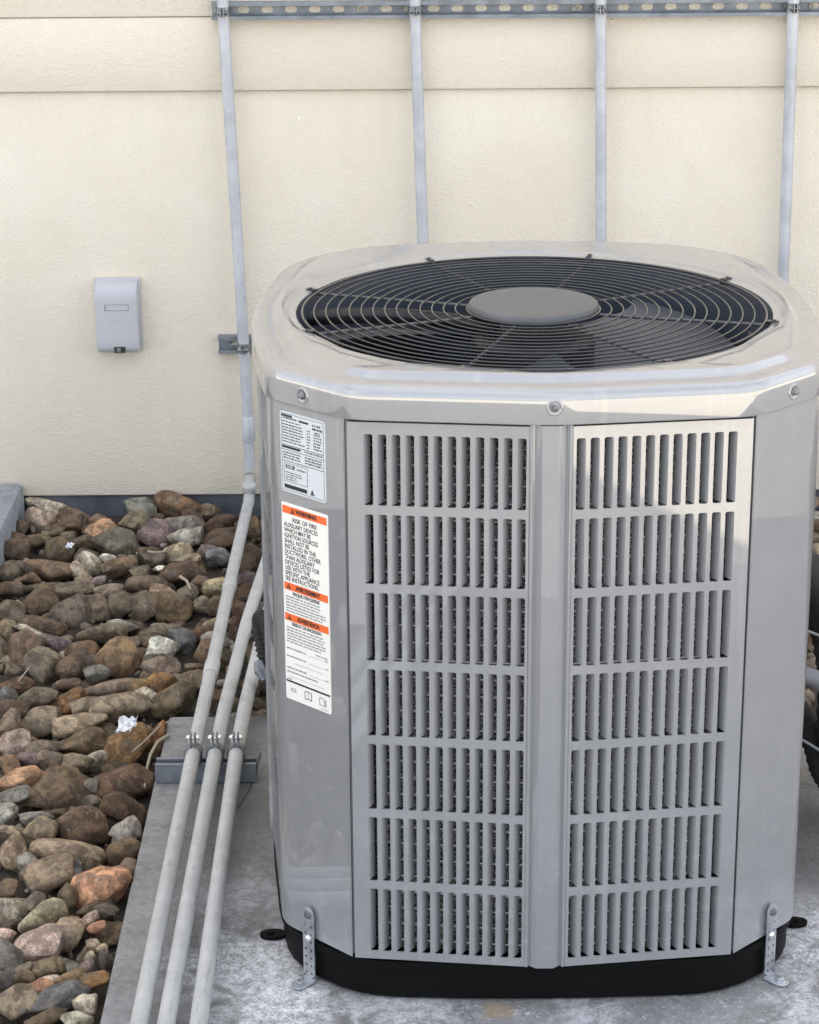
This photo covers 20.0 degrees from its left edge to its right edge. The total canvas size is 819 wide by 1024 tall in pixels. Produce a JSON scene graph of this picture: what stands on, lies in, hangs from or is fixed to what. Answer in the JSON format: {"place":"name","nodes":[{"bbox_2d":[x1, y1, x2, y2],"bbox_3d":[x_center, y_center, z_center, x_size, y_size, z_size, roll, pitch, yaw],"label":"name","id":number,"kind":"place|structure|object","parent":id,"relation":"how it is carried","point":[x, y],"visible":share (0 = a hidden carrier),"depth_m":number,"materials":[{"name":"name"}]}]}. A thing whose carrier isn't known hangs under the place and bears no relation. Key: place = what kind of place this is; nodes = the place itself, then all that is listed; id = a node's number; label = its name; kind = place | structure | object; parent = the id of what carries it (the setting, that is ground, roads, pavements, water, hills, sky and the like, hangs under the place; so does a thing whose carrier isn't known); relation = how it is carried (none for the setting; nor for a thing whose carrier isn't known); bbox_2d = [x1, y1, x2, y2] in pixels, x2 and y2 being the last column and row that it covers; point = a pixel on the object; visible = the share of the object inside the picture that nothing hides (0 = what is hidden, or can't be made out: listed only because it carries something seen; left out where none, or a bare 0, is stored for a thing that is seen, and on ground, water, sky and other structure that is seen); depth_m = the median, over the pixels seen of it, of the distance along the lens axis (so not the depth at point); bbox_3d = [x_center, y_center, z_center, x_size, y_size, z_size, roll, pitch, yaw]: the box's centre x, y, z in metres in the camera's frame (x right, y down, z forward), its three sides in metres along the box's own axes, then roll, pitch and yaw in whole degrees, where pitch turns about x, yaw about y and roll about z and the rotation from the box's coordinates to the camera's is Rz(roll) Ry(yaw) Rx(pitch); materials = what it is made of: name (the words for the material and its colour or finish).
{"place":"outdoors","nodes":[
{"label":"outdoors","id":0,"kind":"place"},
{"label":"ground","id":1,"kind":"structure","parent":0,"visible":0},
{"bbox_2d":[0,484,24,566],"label":"concrete kerb","id":2,"kind":"structure","parent":1,"relation":"on","point":[12,510],"depth_m":4.85,"materials":[{"name":"grey concrete"}]},
{"bbox_2d":[0,0,818,515],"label":"stucco wall","id":3,"kind":"structure","parent":1,"relation":"on","point":[112,148],"depth_m":4.76,"materials":[{"name":"paint"}]},
{"bbox_2d":[94,277,143,352],"bbox_3d":[-0.607,-0.407,4.835,0.096,0.156,0.049,0,19,0],"label":"wall box","id":4,"kind":"object","parent":3,"relation":"attached to","point":[118,314],"visible":1,"depth_m":4.82,"materials":[{"name":"grey plastic"}]},
{"bbox_2d":[130,0,255,1023],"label":"electrical conduit","id":5,"kind":"object","parent":3,"relation":"attached to","point":[144,995],"visible":1,"depth_m":4.37,"materials":[{"name":"metal"}]},
{"bbox_2d":[218,334,251,354],"bbox_3d":[-0.361,-0.346,4.846,0.079,0.035,0.075,0,19,0],"label":"strut channel","id":6,"kind":"object","parent":3,"relation":"attached to","point":[225,342],"visible":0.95,"depth_m":4.86,"materials":[{"name":"metal"}]},
{"bbox_2d":[189,0,606,1023],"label":"electrical conduit","id":7,"kind":"object","parent":3,"relation":"attached to","point":[207,956],"visible":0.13,"depth_m":3.62,"materials":[{"name":"metal"}]},
{"bbox_2d":[211,0,818,19],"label":"strut channel","id":8,"kind":"object","parent":3,"relation":"attached to","point":[590,9],"visible":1,"depth_m":4.62,"materials":[{"name":"metal"}]},
{"bbox_2d":[778,0,799,283],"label":"electrical conduit","id":9,"kind":"object","parent":3,"relation":"attached to","point":[788,141],"visible":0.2,"depth_m":4.70,"materials":[{"name":"metal"}]},
{"bbox_2d":[0,490,818,1023],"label":"rock bed","id":10,"kind":"object","parent":1,"relation":"on","point":[106,622],"visible":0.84,"depth_m":4.05,"materials":[{"name":"stone"}]},
{"bbox_2d":[65,542,74,547],"bbox_3d":[-0.682,0.067,4.664,0.014,0.010,0.018,5,20,15],"label":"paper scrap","id":11,"kind":"object","parent":10,"relation":"on","point":[69,545],"visible":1,"depth_m":4.66,"materials":[{"name":"white paper"}]},
{"bbox_2d":[115,716,137,733],"bbox_3d":[-0.468,0.352,3.837,0.035,0.018,0.042,0,19,0],"label":"paper scrap","id":12,"kind":"object","parent":10,"relation":"on","point":[125,723],"visible":1,"depth_m":3.84,"materials":[{"name":"white paper"}]},
{"bbox_2d":[131,721,168,752],"bbox_3d":[-0.430,0.373,3.866,0.007,0.012,0.139,6,20,19],"label":"twig","id":13,"kind":"object","parent":10,"relation":"on","point":[152,733],"visible":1,"depth_m":3.85,"materials":[{"name":"beige wood"}]},
{"bbox_2d":[147,550,164,552],"bbox_3d":[-0.501,0.079,4.591,0.035,0.006,0.012,0,19,0],"label":"twig","id":14,"kind":"object","parent":10,"relation":"on","point":[148,551],"visible":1,"depth_m":4.59,"materials":[{"name":"beige wood"}]},
{"bbox_2d":[144,734,169,787],"bbox_3d":[-0.420,0.406,3.802,0.016,0.023,0.168,2,19,8],"label":"twig","id":15,"kind":"object","parent":10,"relation":"on","point":[164,737],"visible":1,"depth_m":3.82,"materials":[{"name":"beige wood"}]},
{"bbox_2d":[179,575,190,589],"bbox_3d":[-0.427,0.135,4.441,0.010,0.009,0.075,-7,20,-20],"label":"twig","id":16,"kind":"object","parent":10,"relation":"on","point":[185,580],"visible":1,"depth_m":4.44,"materials":[{"name":"beige wood"}]},
{"bbox_2d":[252,609,265,689],"bbox_3d":[-0.213,0.282,3.882,0.094,0.235,0.183,-5,19,-12],"label":"flexible hose","id":17,"kind":"object","parent":10,"relation":"on","point":[258,630],"visible":0.42,"depth_m":3.87,"materials":[{"name":"black plastic"}]},
{"bbox_2d":[100,716,818,1023],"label":"concrete slab","id":18,"kind":"structure","parent":1,"relation":"on","point":[256,976],"depth_m":3.16,"materials":[{"name":"grey concrete"}]},
{"bbox_2d":[155,732,256,782],"bbox_3d":[-0.326,0.393,3.713,0.161,0.080,0.030,0,19,0],"label":"strut channel","id":19,"kind":"object","parent":18,"relation":"on","point":[168,769],"visible":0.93,"depth_m":3.71,"materials":[{"name":"metal"}]},
{"bbox_2d":[157,0,428,1023],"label":"electrical conduit","id":20,"kind":"object","parent":19,"relation":"attached to","point":[179,950],"visible":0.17,"depth_m":3.79,"materials":[{"name":"metal"}]},
{"bbox_2d":[251,240,818,998],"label":"air conditioner","id":21,"kind":"object","parent":18,"relation":"on","point":[537,522],"visible":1,"depth_m":2.96,"materials":[{"name":"grey metal"}]},
{"bbox_2d":[291,906,315,989],"bbox_3d":[-0.145,0.583,3.101,0.021,0.113,0.032,17,26,41],"label":"hold down strap","id":22,"kind":"object","parent":21,"relation":"attached to","point":[307,980],"visible":1,"depth_m":3.11,"materials":[{"name":"metal"}]},
{"bbox_2d":[764,903,788,986],"bbox_3d":[0.495,0.579,3.100,0.021,0.113,0.032,-18,26,-41],"label":"hold down strap","id":23,"kind":"object","parent":21,"relation":"attached to","point":[770,976],"visible":1,"depth_m":3.11,"materials":[{"name":"metal"}]},
{"bbox_2d":[802,739,818,750],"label":"thin wire","id":24,"kind":"object","parent":21,"relation":"attached to","point":[811,745],"visible":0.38,"depth_m":3.43,"materials":[{"name":"grey"}]},
{"bbox_2d":[805,666,818,691],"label":"drain pipe","id":25,"kind":"object","parent":21,"relation":"attached to","point":[812,677],"visible":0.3,"depth_m":3.42,"materials":[{"name":"grey plastic"}]},
{"bbox_2d":[808,630,818,636],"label":"thin wire","id":26,"kind":"object","parent":21,"relation":"attached to","point":[813,633],"visible":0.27,"depth_m":3.38,"materials":[{"name":"grey"}]},
{"bbox_2d":[802,550,818,787],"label":"refrigerant line","id":27,"kind":"object","parent":18,"relation":"on","point":[811,726],"visible":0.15,"depth_m":3.56,"materials":[{"name":"black plastic"}]}
]}

